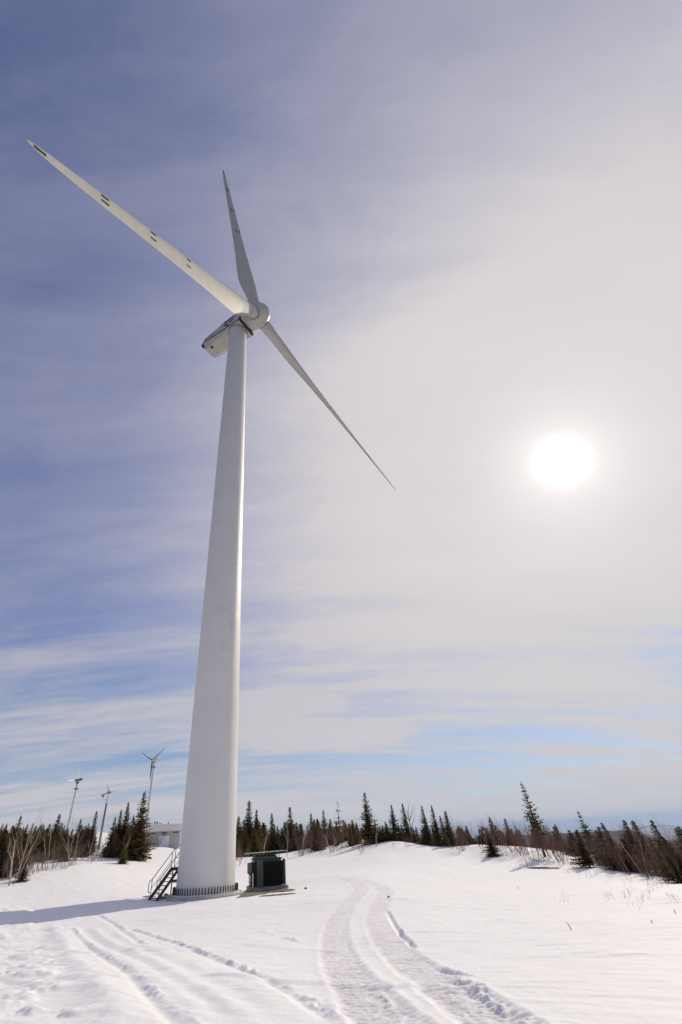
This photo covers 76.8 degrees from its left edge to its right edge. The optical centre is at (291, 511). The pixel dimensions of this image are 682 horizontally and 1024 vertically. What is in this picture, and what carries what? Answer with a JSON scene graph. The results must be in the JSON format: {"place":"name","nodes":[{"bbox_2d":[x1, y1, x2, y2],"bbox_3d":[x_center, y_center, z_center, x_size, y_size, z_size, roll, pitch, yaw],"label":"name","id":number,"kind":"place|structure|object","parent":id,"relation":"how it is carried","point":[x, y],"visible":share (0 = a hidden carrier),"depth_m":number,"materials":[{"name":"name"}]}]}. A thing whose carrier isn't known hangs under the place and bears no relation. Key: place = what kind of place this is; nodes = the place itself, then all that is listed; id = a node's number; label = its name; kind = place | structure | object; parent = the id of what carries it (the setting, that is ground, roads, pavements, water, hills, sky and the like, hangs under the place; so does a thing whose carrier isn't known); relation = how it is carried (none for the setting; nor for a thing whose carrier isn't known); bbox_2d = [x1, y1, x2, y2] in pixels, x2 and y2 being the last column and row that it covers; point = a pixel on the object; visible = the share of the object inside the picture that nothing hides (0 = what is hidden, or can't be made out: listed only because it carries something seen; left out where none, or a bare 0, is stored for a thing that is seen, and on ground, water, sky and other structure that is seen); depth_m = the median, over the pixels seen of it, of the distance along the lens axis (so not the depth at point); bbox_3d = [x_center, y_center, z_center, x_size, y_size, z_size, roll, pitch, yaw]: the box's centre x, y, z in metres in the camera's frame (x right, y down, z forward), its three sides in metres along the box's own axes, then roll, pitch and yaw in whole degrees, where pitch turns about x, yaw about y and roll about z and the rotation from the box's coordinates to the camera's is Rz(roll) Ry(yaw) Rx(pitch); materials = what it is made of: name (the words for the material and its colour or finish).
{"place":"outdoors","nodes":[
{"label":"outdoors","id":0,"kind":"place"},
{"bbox_2d":[144,822,181,847],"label":"service building","id":1,"kind":"structure","parent":0,"point":[169,833],"depth_m":86.96,"materials":[{"name":"grey metal"}]},
{"bbox_2d":[158,835,169,846],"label":"door","id":2,"kind":"structure","parent":1,"relation":"in","point":[165,843],"depth_m":86.15,"materials":[{"name":"white metal"}]},
{"bbox_2d":[0,832,681,1023],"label":"snow ground","id":3,"kind":"structure","parent":0,"point":[471,934],"depth_m":11.97,"materials":[{"name":"snow"}]},
{"bbox_2d":[0,830,9,855],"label":"spruce tree","id":4,"kind":"object","parent":3,"relation":"on","point":[6,834],"visible":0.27,"depth_m":36.99,"materials":[{"name":"green plant"}]},
{"bbox_2d":[0,828,25,876],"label":"spruce tree","id":5,"kind":"object","parent":3,"relation":"on","point":[15,831],"visible":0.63,"depth_m":34.83,"materials":[{"name":"green plant"}]},
{"bbox_2d":[12,857,30,882],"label":"spruce tree","id":6,"kind":"object","parent":3,"relation":"on","point":[23,876],"visible":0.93,"depth_m":32.86,"materials":[{"name":"green plant"}]},
{"bbox_2d":[6,815,39,885],"bbox_3d":[-20.820,25.866,32.959,2.294,4.906,3.175,-26,-43,27],"label":"birch tree","id":7,"kind":"object","parent":3,"relation":"on","point":[14,852],"visible":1,"depth_m":32.37,"materials":[{"name":"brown plant"}]},
{"bbox_2d":[13,827,35,866],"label":"spruce tree","id":8,"kind":"object","parent":3,"relation":"on","point":[21,843],"visible":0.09,"depth_m":38.40,"materials":[{"name":"green plant"}]},
{"bbox_2d":[20,832,35,862],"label":"spruce tree","id":9,"kind":"object","parent":3,"relation":"on","point":[24,840],"visible":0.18,"depth_m":39.87,"materials":[{"name":"green plant"}]},
{"bbox_2d":[16,804,48,882],"bbox_3d":[-20.912,25.952,34.143,3.253,6.000,1.837,13,-40,-20],"label":"birch tree","id":10,"kind":"object","parent":3,"relation":"on","point":[27,845],"visible":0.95,"depth_m":33.84,"materials":[{"name":"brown plant"}]},
{"bbox_2d":[31,828,55,861],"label":"spruce tree","id":11,"kind":"object","parent":3,"relation":"on","point":[42,849],"visible":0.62,"depth_m":41.94,"materials":[{"name":"green plant"}]},
{"bbox_2d":[44,828,64,859],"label":"spruce tree","id":12,"kind":"object","parent":3,"relation":"on","point":[55,840],"visible":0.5,"depth_m":43.20,"materials":[{"name":"green plant"}]},
{"bbox_2d":[46,814,64,852],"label":"spruce tree","id":13,"kind":"object","parent":3,"relation":"on","point":[55,828],"visible":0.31,"depth_m":45.52,"materials":[{"name":"green plant"}]},
{"bbox_2d":[56,837,72,861],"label":"spruce tree","id":14,"kind":"object","parent":3,"relation":"on","point":[65,854],"visible":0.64,"depth_m":41.84,"materials":[{"name":"green plant"}]},
{"bbox_2d":[59,815,80,865],"bbox_3d":[-20.931,30.532,40.049,1.677,4.631,3.683,-23,-42,24],"label":"birch tree","id":15,"kind":"object","parent":3,"relation":"on","point":[71,843],"visible":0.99,"depth_m":39.89,"materials":[{"name":"brown plant"}]},
{"bbox_2d":[66,772,82,833],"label":"wind turbine","id":16,"kind":"object","parent":3,"relation":"on","point":[77,781],"visible":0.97,"depth_m":91.66,"materials":[{"name":"grey"}]},
{"bbox_2d":[69,819,83,852],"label":"spruce tree","id":17,"kind":"object","parent":3,"relation":"on","point":[78,831],"visible":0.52,"depth_m":47.21,"materials":[{"name":"green plant"}]},
{"bbox_2d":[71,829,88,855],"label":"spruce tree","id":18,"kind":"object","parent":3,"relation":"on","point":[80,837],"visible":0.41,"depth_m":46.78,"materials":[{"name":"green plant"}]},
{"bbox_2d":[78,830,92,856],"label":"spruce tree","id":19,"kind":"object","parent":3,"relation":"on","point":[85,852],"visible":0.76,"depth_m":45.83,"materials":[{"name":"green plant"}]},
{"bbox_2d":[89,811,97,853],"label":"spruce tree","id":20,"kind":"object","parent":3,"relation":"on","point":[92,837],"visible":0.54,"depth_m":49.20,"materials":[{"name":"green plant"}]},
{"bbox_2d":[87,811,103,862],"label":"birch tree","id":21,"kind":"object","parent":3,"relation":"on","point":[96,841],"visible":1,"depth_m":42.00,"materials":[{"name":"brown plant"}]},
{"bbox_2d":[98,784,116,846],"bbox_3d":[-28.080,45.938,64.521,2.375,8.255,0.920,-3,-38,0],"label":"wind turbine","id":22,"kind":"object","parent":3,"relation":"on","point":[108,792],"visible":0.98,"depth_m":64.56,"materials":[{"name":"grey"}]},
{"bbox_2d":[100,816,120,857],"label":"spruce tree","id":23,"kind":"object","parent":3,"relation":"on","point":[111,841],"visible":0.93,"depth_m":47.07,"materials":[{"name":"green plant"}]},
{"bbox_2d":[115,810,122,846],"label":"spruce tree","id":24,"kind":"object","parent":3,"relation":"on","point":[119,825],"visible":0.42,"depth_m":50.57,"materials":[{"name":"green plant"}]},
{"bbox_2d":[117,843,128,864],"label":"spruce tree","id":25,"kind":"object","parent":3,"relation":"on","point":[123,860],"visible":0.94,"depth_m":42.94,"materials":[{"name":"green plant"}]},
{"bbox_2d":[117,802,131,851],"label":"spruce tree","id":26,"kind":"object","parent":3,"relation":"on","point":[125,826],"visible":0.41,"depth_m":50.67,"materials":[{"name":"green plant"}]},
{"bbox_2d":[118,816,135,858],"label":"spruce tree","id":27,"kind":"object","parent":3,"relation":"on","point":[128,837],"visible":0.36,"depth_m":48.01,"materials":[{"name":"green plant"}]},
{"bbox_2d":[117,790,155,860],"bbox_3d":[-17.038,35.319,48.052,3.904,6.819,3.871,-2,-38,-2],"label":"spruce tree","id":28,"kind":"object","parent":3,"relation":"on","point":[138,847],"visible":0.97,"depth_m":47.05,"materials":[{"name":"green plant"}]},
{"bbox_2d":[141,748,164,824],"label":"wind turbine","id":29,"kind":"object","parent":3,"relation":"on","point":[154,759],"visible":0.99,"depth_m":105.37,"materials":[{"name":"grey"}]},
{"bbox_2d":[148,848,178,900],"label":"steel staircase","id":30,"kind":"structure","parent":3,"relation":"on","point":[172,879],"depth_m":30.84,"materials":[{"name":"grey"}]},
{"bbox_2d":[27,139,395,901],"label":"wind turbine","id":31,"kind":"object","parent":3,"relation":"on","point":[207,855],"visible":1,"depth_m":41.09,"materials":[{"name":"white paint"}]},
{"bbox_2d":[236,817,240,839],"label":"spruce tree","id":32,"kind":"object","parent":3,"relation":"on","point":[238,824],"visible":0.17,"depth_m":75.77,"materials":[{"name":"green plant"}]},
{"bbox_2d":[236,833,246,856],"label":"spruce tree","id":33,"kind":"object","parent":3,"relation":"on","point":[239,843],"visible":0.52,"depth_m":58.01,"materials":[{"name":"green plant"}]},
{"bbox_2d":[242,826,250,856],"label":"spruce tree","id":34,"kind":"object","parent":3,"relation":"on","point":[244,844],"visible":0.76,"depth_m":58.66,"materials":[{"name":"green plant"}]},
{"bbox_2d":[0,821,498,846],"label":"background wood","id":35,"kind":"object","parent":3,"relation":"on","point":[263,829],"visible":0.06,"depth_m":78.79,"materials":[{"name":"plant"}]},
{"bbox_2d":[240,801,259,848],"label":"spruce tree","id":36,"kind":"object","parent":3,"relation":"on","point":[249,824],"visible":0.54,"depth_m":70.71,"materials":[{"name":"green plant"}]},
{"bbox_2d":[248,828,263,855],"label":"spruce tree","id":37,"kind":"object","parent":3,"relation":"on","point":[255,843],"visible":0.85,"depth_m":59.44,"materials":[{"name":"green plant"}]},
{"bbox_2d":[248,817,266,851],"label":"spruce tree","id":38,"kind":"object","parent":3,"relation":"on","point":[257,830],"visible":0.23,"depth_m":70.27,"materials":[{"name":"green plant"}]},
{"bbox_2d":[236,888,294,897],"bbox_3d":[-1.730,28.443,32.099,4.466,0.272,11.132,-3,-38,0],"label":"gravel patch","id":39,"kind":"object","parent":3,"relation":"on","point":[246,893],"visible":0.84,"depth_m":30.01,"materials":[{"name":"gravel"}]},
{"bbox_2d":[244,850,287,891],"bbox_3d":[-2.098,28.896,34.230,3.330,2.689,2.481,5,-38,-11],"label":"transformer","id":40,"kind":"object","parent":39,"relation":"on","point":[266,872],"visible":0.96,"depth_m":33.46,"materials":[{"name":"green metal"}]},
{"bbox_2d":[264,828,279,853],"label":"spruce tree","id":41,"kind":"object","parent":3,"relation":"on","point":[271,846],"visible":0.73,"depth_m":64.12,"materials":[{"name":"green plant"}]},
{"bbox_2d":[268,826,284,852],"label":"spruce tree","id":42,"kind":"object","parent":3,"relation":"on","point":[277,839],"visible":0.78,"depth_m":64.11,"materials":[{"name":"green plant"}]},
{"bbox_2d":[279,823,294,852],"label":"spruce tree","id":43,"kind":"object","parent":3,"relation":"on","point":[285,841],"visible":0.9,"depth_m":64.20,"materials":[{"name":"green plant"}]},
{"bbox_2d":[283,807,299,850],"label":"spruce tree","id":44,"kind":"object","parent":3,"relation":"on","point":[291,834],"visible":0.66,"depth_m":67.02,"materials":[{"name":"green plant"}]},
{"bbox_2d":[298,823,307,849],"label":"spruce tree","id":45,"kind":"object","parent":3,"relation":"on","point":[301,828],"visible":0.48,"depth_m":68.41,"materials":[{"name":"green plant"}]},
{"bbox_2d":[306,813,312,847],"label":"spruce tree","id":46,"kind":"object","parent":3,"relation":"on","point":[311,821],"visible":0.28,"depth_m":69.14,"materials":[{"name":"green plant"}]},
{"bbox_2d":[310,824,319,849],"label":"spruce tree","id":47,"kind":"object","parent":3,"relation":"on","point":[314,832],"visible":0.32,"depth_m":60.96,"materials":[{"name":"green plant"}]},
{"bbox_2d":[310,826,326,850],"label":"spruce tree","id":48,"kind":"object","parent":3,"relation":"on","point":[317,844],"visible":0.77,"depth_m":58.55,"materials":[{"name":"green plant"}]},
{"bbox_2d":[321,810,328,835],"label":"spruce tree","id":49,"kind":"object","parent":3,"relation":"on","point":[324,822],"visible":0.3,"depth_m":70.83,"materials":[{"name":"green plant"}]},
{"bbox_2d":[325,819,338,845],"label":"spruce tree","id":50,"kind":"object","parent":3,"relation":"on","point":[328,839],"visible":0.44,"depth_m":65.63,"materials":[{"name":"green plant"}]},
{"bbox_2d":[333,804,347,839],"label":"spruce tree","id":51,"kind":"object","parent":3,"relation":"on","point":[338,828],"visible":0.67,"depth_m":69.01,"materials":[{"name":"green plant"}]},
{"bbox_2d":[346,824,357,845],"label":"spruce tree","id":52,"kind":"object","parent":3,"relation":"on","point":[350,837],"visible":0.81,"depth_m":58.49,"materials":[{"name":"green plant"}]},
{"bbox_2d":[346,823,359,844],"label":"spruce tree","id":53,"kind":"object","parent":3,"relation":"on","point":[356,839],"visible":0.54,"depth_m":59.68,"materials":[{"name":"green plant"}]},
{"bbox_2d":[358,792,377,845],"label":"spruce tree","id":54,"kind":"object","parent":3,"relation":"on","point":[368,831],"visible":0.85,"depth_m":57.26,"materials":[{"name":"green plant"}]},
{"bbox_2d":[371,819,382,843],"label":"spruce tree","id":55,"kind":"object","parent":3,"relation":"on","point":[375,831],"visible":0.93,"depth_m":54.99,"materials":[{"name":"green plant"}]},
{"bbox_2d":[371,826,390,843],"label":"spruce tree","id":56,"kind":"object","parent":3,"relation":"on","point":[384,837],"visible":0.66,"depth_m":55.23,"materials":[{"name":"green plant"}]},
{"bbox_2d":[385,805,403,841],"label":"spruce tree","id":57,"kind":"object","parent":3,"relation":"on","point":[393,829],"visible":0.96,"depth_m":55.74,"materials":[{"name":"green plant"}]},
{"bbox_2d":[400,804,411,842],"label":"spruce tree","id":58,"kind":"object","parent":3,"relation":"on","point":[406,833],"visible":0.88,"depth_m":56.35,"materials":[{"name":"green plant"}]},
{"bbox_2d":[399,807,414,843],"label":"dead tree","id":59,"kind":"object","parent":3,"relation":"on","point":[405,815],"visible":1,"depth_m":55.20,"materials":[{"name":"plant"}]},
{"bbox_2d":[418,805,432,845],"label":"spruce tree","id":60,"kind":"object","parent":3,"relation":"on","point":[427,834],"visible":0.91,"depth_m":53.41,"materials":[{"name":"green plant"}]},
{"bbox_2d":[426,806,441,846],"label":"spruce tree","id":61,"kind":"object","parent":3,"relation":"on","point":[435,831],"visible":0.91,"depth_m":52.52,"materials":[{"name":"green plant"}]},
{"bbox_2d":[438,816,446,846],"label":"spruce tree","id":62,"kind":"object","parent":3,"relation":"on","point":[442,830],"visible":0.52,"depth_m":52.28,"materials":[{"name":"green plant"}]},
{"bbox_2d":[436,811,457,846],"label":"spruce tree","id":63,"kind":"object","parent":3,"relation":"on","point":[450,837],"visible":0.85,"depth_m":50.42,"materials":[{"name":"green plant"}]},
{"bbox_2d":[481,832,503,857],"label":"spruce tree","id":64,"kind":"object","parent":3,"relation":"on","point":[492,851],"visible":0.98,"depth_m":41.92,"materials":[{"name":"green plant"}]},
{"bbox_2d":[484,818,500,845],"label":"spruce tree","id":65,"kind":"object","parent":3,"relation":"on","point":[492,833],"visible":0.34,"depth_m":52.27,"materials":[{"name":"green plant"}]},
{"bbox_2d":[485,822,503,854],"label":"bare shrub","id":66,"kind":"object","parent":3,"relation":"on","point":[493,837],"visible":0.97,"depth_m":42.42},
{"bbox_2d":[500,818,514,845],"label":"spruce tree","id":67,"kind":"object","parent":3,"relation":"on","point":[509,843],"visible":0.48,"depth_m":51.67,"materials":[{"name":"green plant"}]},
{"bbox_2d":[501,817,521,852],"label":"bare shrub","id":68,"kind":"object","parent":3,"relation":"on","point":[515,832],"visible":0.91,"depth_m":42.50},
{"bbox_2d":[521,824,538,860],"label":"bare shrub","id":69,"kind":"object","parent":3,"relation":"on","point":[534,847],"visible":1,"depth_m":38.53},
{"bbox_2d":[520,781,553,856],"bbox_3d":[23.650,29.728,41.276,2.378,6.382,2.538,-2,-38,-3],"label":"spruce tree","id":70,"kind":"object","parent":3,"relation":"on","point":[530,814],"visible":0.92,"depth_m":41.16,"materials":[{"name":"green plant"}]},
{"bbox_2d":[528,867,558,868],"bbox_3d":[20.353,28.777,34.531,2.319,0.090,0.220,-21,-41,23],"label":"plank","id":71,"kind":"object","parent":3,"relation":"on","point":[543,867],"visible":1,"depth_m":34.46,"materials":[{"name":"grey wood"}]},
{"bbox_2d":[532,824,556,858],"bbox_3d":[23.324,30.286,39.679,2.588,3.406,2.897,-2,-38,-1],"label":"bare shrub","id":72,"kind":"object","parent":3,"relation":"on","point":[545,840],"visible":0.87,"depth_m":39.35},
{"bbox_2d":[536,823,560,860],"bbox_3d":[23.265,29.549,38.669,2.234,3.661,1.658,19,-43,-26],"label":"bare shrub","id":73,"kind":"object","parent":3,"relation":"on","point":[550,841],"visible":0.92,"depth_m":38.39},
{"bbox_2d":[544,830,564,864],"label":"bare shrub","id":74,"kind":"object","parent":3,"relation":"on","point":[556,850],"visible":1,"depth_m":36.25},
{"bbox_2d":[554,824,565,851],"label":"spruce tree","id":75,"kind":"object","parent":3,"relation":"on","point":[558,832],"visible":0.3,"depth_m":53.29,"materials":[{"name":"green plant"}]},
{"bbox_2d":[562,830,588,855],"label":"spruce tree","id":76,"kind":"object","parent":3,"relation":"on","point":[571,842],"visible":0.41,"depth_m":41.98,"materials":[{"name":"green plant"}]},
{"bbox_2d":[568,831,595,866],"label":"spruce tree","id":77,"kind":"object","parent":3,"relation":"on","point":[584,858],"visible":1,"depth_m":34.14,"materials":[{"name":"green plant"}]},
{"bbox_2d":[577,812,595,852],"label":"spruce tree","id":78,"kind":"object","parent":3,"relation":"on","point":[587,832],"visible":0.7,"depth_m":41.98,"materials":[{"name":"green plant"}]},
{"bbox_2d":[582,830,612,870],"bbox_3d":[22.950,25.365,32.071,2.076,2.786,2.324,-7,-38,4],"label":"bare shrub","id":79,"kind":"object","parent":3,"relation":"on","point":[601,853],"visible":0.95,"depth_m":31.85,"materials":[{"name":"plant"}]},
{"bbox_2d":[590,827,608,864],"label":"spruce tree","id":80,"kind":"object","parent":3,"relation":"on","point":[600,833],"visible":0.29,"depth_m":35.45,"materials":[{"name":"green plant"}]},
{"bbox_2d":[592,830,626,869],"bbox_3d":[24.157,25.913,32.618,2.400,2.651,2.280,-26,-43,27],"label":"spruce tree","id":81,"kind":"object","parent":3,"relation":"on","point":[611,842],"visible":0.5,"depth_m":32.55,"materials":[{"name":"green plant"}]},
{"bbox_2d":[595,824,636,871],"bbox_3d":[24.001,24.464,31.622,2.643,3.827,1.983,21,-44,-28],"label":"bare shrub","id":82,"kind":"object","parent":3,"relation":"on","point":[616,848],"visible":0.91,"depth_m":31.40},
{"bbox_2d":[607,837,634,874],"bbox_3d":[23.175,23.997,30.461,1.876,3.168,2.500,-15,-39,15],"label":"bare shrub","id":83,"kind":"object","parent":3,"relation":"on","point":[620,856],"visible":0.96,"depth_m":29.99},
{"bbox_2d":[602,818,647,875],"bbox_3d":[23.324,23.326,29.762,2.661,3.658,1.533,-27,-43,27],"label":"bare shrub","id":84,"kind":"object","parent":3,"relation":"on","point":[625,850],"visible":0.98,"depth_m":29.63,"materials":[{"name":"brown plant"}]},
{"bbox_2d":[606,838,644,871],"bbox_3d":[24.602,25.664,31.848,2.468,2.144,2.483,18,-43,-26],"label":"spruce tree","id":85,"kind":"object","parent":3,"relation":"on","point":[630,853],"visible":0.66,"depth_m":31.54,"materials":[{"name":"green plant"}]},
{"bbox_2d":[618,820,641,852],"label":"spruce tree","id":86,"kind":"object","parent":3,"relation":"on","point":[626,831],"visible":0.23,"depth_m":33.81,"materials":[{"name":"green plant"}]},
{"bbox_2d":[626,838,647,875],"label":"bare shrub","id":87,"kind":"object","parent":3,"relation":"on","point":[640,860],"visible":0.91,"depth_m":28.96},
{"bbox_2d":[631,851,654,879],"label":"bare shrub","id":88,"kind":"object","parent":3,"relation":"on","point":[645,864],"visible":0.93,"depth_m":27.46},
{"bbox_2d":[626,820,660,871],"bbox_3d":[25.740,25.055,31.852,2.471,3.357,2.479,15,-41,-22],"label":"spruce tree","id":89,"kind":"object","parent":3,"relation":"on","point":[635,827],"visible":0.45,"depth_m":31.71,"materials":[{"name":"green plant"}]},
{"bbox_2d":[632,813,670,881],"bbox_3d":[22.788,21.000,27.015,2.006,4.025,2.674,-30,-45,30],"label":"bare shrub","id":90,"kind":"object","parent":3,"relation":"on","point":[648,846],"visible":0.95,"depth_m":26.88,"materials":[{"name":"plant"}]},
{"bbox_2d":[648,819,665,873],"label":"spruce tree","id":91,"kind":"object","parent":3,"relation":"on","point":[654,827],"visible":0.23,"depth_m":30.23,"materials":[{"name":"green plant"}]},
{"bbox_2d":[644,847,669,881],"bbox_3d":[22.602,21.592,26.515,1.471,2.320,1.752,-22,-42,23],"label":"bare shrub","id":92,"kind":"object","parent":3,"relation":"on","point":[659,868],"visible":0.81,"depth_m":26.22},
{"bbox_2d":[649,842,671,876],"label":"spruce tree","id":93,"kind":"object","parent":3,"relation":"on","point":[660,860],"visible":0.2,"depth_m":29.29,"materials":[{"name":"green plant"}]},
{"bbox_2d":[647,830,681,876],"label":"bare shrub","id":94,"kind":"object","parent":3,"relation":"on","point":[667,853],"visible":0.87,"depth_m":25.75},
{"bbox_2d":[655,837,679,880],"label":"spruce tree","id":95,"kind":"object","parent":3,"relation":"on","point":[667,849],"visible":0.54,"depth_m":25.91,"materials":[{"name":"green plant"}]},
{"bbox_2d":[656,848,681,883],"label":"bare shrub","id":96,"kind":"object","parent":3,"relation":"on","point":[671,865],"visible":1,"depth_m":25.13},
{"bbox_2d":[663,842,681,883],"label":"spruce tree","id":97,"kind":"object","parent":3,"relation":"on","point":[679,865],"visible":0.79,"depth_m":25.38,"materials":[{"name":"green plant"}]},
{"bbox_2d":[672,828,681,851],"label":"spruce tree","id":98,"kind":"object","parent":3,"relation":"on","point":[676,835],"visible":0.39,"depth_m":41.34,"materials":[{"name":"green plant"}]},
{"bbox_2d":[673,826,681,856],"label":"spruce tree","id":99,"kind":"object","parent":3,"relation":"on","point":[679,831],"visible":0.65,"depth_m":29.65,"materials":[{"name":"green plant"}]},
{"bbox_2d":[0,0,681,844],"label":"sky","id":100,"kind":"structure","parent":0,"point":[461,220],"materials":[{"name":"blue"}]},
{"bbox_2d":[444,830,677,850],"bbox_3d":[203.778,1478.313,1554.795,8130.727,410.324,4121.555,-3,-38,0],"label":"forested hills","id":101,"kind":"structure","parent":0,"point":[614,836],"depth_m":1925.97,"materials":[{"name":"plant"}]},
{"bbox_2d":[559,881,676,908],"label":"dry grass","id":102,"kind":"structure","parent":0,"point":[630,894],"depth_m":19.23,"materials":[{"name":"plant"}]},
{"bbox_2d":[610,825,681,840],"bbox_3d":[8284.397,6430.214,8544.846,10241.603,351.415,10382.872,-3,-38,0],"label":"mountain","id":103,"kind":"structure","parent":0,"point":[646,828],"depth_m":8158.85,"materials":[{"name":"grey"}]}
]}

